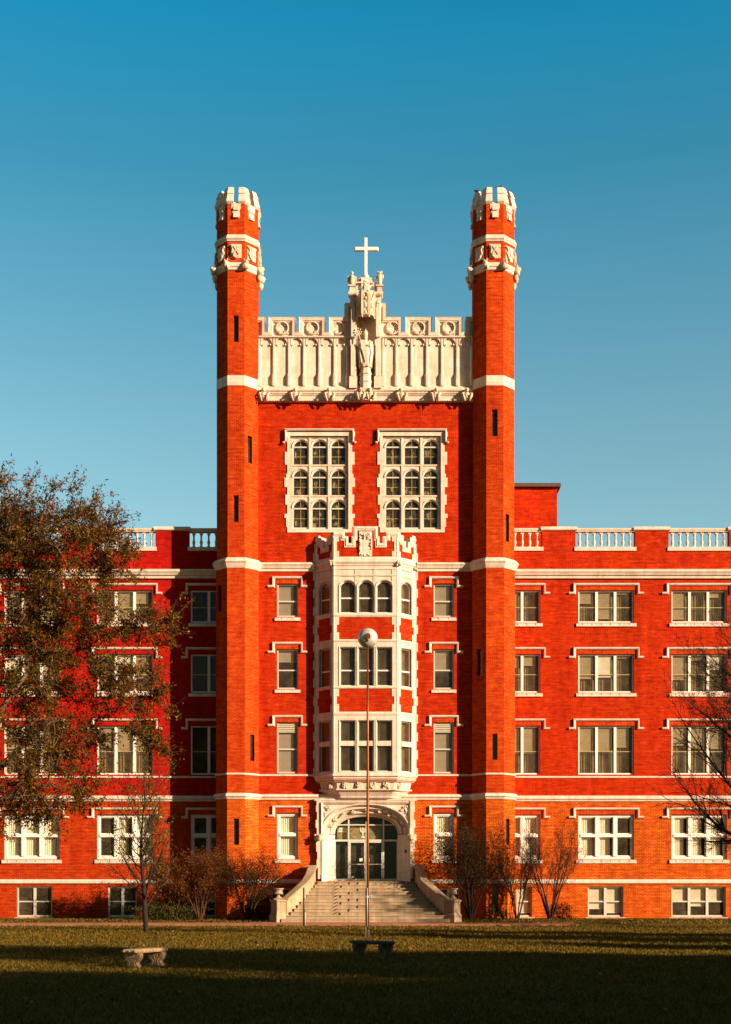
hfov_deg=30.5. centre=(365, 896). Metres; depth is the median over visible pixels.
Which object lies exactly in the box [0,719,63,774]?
window
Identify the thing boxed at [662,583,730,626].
window
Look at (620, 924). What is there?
lawn
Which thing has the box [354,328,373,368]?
statue
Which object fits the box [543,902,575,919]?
bush
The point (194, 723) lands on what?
window
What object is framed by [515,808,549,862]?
window
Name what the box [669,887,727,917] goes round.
basement window
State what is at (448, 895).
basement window
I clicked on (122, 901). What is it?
basement window
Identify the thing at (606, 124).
sky
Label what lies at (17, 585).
window
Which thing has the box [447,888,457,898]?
stone urn
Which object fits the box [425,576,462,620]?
window
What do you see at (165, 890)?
tangled shrub
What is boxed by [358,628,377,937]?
floodlight pole
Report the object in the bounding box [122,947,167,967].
stone bench
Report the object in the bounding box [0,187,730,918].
school building
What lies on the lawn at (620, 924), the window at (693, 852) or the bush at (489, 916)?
the bush at (489, 916)
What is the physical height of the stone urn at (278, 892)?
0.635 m
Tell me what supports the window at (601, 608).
in the school building
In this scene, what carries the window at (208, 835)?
in the school building
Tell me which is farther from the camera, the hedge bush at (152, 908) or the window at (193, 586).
the window at (193, 586)
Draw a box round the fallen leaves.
[0,925,730,1010]
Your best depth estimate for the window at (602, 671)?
82.56 m
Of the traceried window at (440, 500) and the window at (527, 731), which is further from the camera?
the window at (527, 731)
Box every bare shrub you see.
[485,825,553,918]
[512,810,592,918]
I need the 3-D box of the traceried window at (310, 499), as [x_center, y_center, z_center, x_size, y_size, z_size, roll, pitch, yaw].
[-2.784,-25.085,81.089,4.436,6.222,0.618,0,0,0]
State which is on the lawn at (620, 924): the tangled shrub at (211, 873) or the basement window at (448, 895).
the tangled shrub at (211, 873)
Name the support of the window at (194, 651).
in the school building
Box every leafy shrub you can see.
[211,839,293,919]
[419,804,521,919]
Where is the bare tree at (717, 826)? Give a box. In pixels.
[644,604,730,855]
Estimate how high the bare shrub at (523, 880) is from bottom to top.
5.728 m
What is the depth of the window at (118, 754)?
82.60 m
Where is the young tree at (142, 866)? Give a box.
[90,739,185,931]
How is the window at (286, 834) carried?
in the school building
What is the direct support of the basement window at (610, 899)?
in the school building
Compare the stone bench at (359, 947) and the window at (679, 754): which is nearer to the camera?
the stone bench at (359, 947)
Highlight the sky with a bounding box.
[0,0,730,546]
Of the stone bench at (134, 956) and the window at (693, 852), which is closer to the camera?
the stone bench at (134, 956)
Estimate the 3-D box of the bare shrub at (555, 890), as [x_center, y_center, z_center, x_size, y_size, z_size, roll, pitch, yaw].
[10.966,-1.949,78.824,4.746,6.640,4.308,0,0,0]
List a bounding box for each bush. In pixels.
[122,898,215,919]
[245,887,273,918]
[482,906,498,919]
[497,908,509,919]
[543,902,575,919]
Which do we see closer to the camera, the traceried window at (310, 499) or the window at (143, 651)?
the traceried window at (310, 499)
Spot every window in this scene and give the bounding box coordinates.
[0,583,63,626]
[0,647,60,696]
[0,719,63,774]
[0,808,68,862]
[15,887,53,917]
[87,808,161,862]
[92,583,161,626]
[92,647,161,696]
[92,719,161,774]
[106,887,136,917]
[181,583,215,626]
[181,647,215,696]
[181,719,215,774]
[181,808,215,862]
[196,887,215,917]
[268,576,306,620]
[268,642,306,692]
[268,715,306,772]
[268,806,306,862]
[282,429,355,532]
[312,526,418,798]
[375,429,448,532]
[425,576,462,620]
[425,642,462,692]
[425,715,462,772]
[425,806,462,862]
[439,889,458,898]
[515,583,549,626]
[515,647,549,696]
[515,719,549,774]
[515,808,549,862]
[517,887,532,917]
[569,583,643,626]
[569,647,643,696]
[569,719,643,774]
[569,808,643,862]
[586,887,624,917]
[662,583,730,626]
[662,647,730,696]
[662,719,730,774]
[662,808,730,862]
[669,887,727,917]
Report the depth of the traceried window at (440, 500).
81.12 m
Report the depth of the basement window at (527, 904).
82.60 m
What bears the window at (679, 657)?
in the school building
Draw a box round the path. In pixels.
[0,922,577,925]
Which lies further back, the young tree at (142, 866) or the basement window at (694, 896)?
the basement window at (694, 896)
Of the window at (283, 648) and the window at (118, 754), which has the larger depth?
the window at (118, 754)
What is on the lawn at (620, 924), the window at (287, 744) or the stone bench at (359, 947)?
the stone bench at (359, 947)
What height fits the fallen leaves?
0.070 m
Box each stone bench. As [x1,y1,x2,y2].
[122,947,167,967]
[350,940,394,957]
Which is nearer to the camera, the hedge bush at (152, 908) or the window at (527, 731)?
the hedge bush at (152, 908)
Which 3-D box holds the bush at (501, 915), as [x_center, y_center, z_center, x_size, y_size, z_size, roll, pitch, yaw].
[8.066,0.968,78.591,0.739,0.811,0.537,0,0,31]
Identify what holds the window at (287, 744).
in the school building
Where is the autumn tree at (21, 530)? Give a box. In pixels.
[0,453,193,844]
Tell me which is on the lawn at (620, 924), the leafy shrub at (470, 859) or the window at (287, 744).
the leafy shrub at (470, 859)
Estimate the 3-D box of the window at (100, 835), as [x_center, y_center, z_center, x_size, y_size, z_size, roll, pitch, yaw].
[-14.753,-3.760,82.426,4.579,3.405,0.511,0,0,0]
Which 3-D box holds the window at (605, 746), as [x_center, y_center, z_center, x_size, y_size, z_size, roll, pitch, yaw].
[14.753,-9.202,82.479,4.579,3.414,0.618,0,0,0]
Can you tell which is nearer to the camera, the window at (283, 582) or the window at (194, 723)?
the window at (283, 582)
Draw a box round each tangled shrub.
[140,846,218,919]
[155,839,239,919]
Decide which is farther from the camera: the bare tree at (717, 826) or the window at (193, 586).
the window at (193, 586)
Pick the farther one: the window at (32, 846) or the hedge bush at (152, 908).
the window at (32, 846)
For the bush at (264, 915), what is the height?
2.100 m
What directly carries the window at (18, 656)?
in the school building
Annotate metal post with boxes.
[303,887,305,925]
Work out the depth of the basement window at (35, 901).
82.44 m
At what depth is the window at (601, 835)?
82.44 m
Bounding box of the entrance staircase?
[269,865,461,921]
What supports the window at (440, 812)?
in the school building
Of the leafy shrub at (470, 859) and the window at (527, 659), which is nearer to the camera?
the leafy shrub at (470, 859)
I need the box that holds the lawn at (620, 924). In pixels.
[0,918,730,1023]
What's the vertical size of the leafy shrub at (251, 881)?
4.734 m
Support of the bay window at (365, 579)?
in the school building
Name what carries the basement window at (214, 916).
in the school building
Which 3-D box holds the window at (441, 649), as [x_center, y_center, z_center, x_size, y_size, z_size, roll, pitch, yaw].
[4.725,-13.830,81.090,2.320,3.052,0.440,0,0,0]
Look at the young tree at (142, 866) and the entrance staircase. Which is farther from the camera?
the entrance staircase
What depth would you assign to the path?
73.24 m
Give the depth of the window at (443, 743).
81.28 m
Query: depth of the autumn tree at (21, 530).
54.61 m
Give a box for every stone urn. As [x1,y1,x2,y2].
[273,888,283,898]
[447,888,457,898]
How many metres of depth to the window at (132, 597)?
82.52 m
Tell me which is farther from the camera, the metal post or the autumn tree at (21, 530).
the metal post

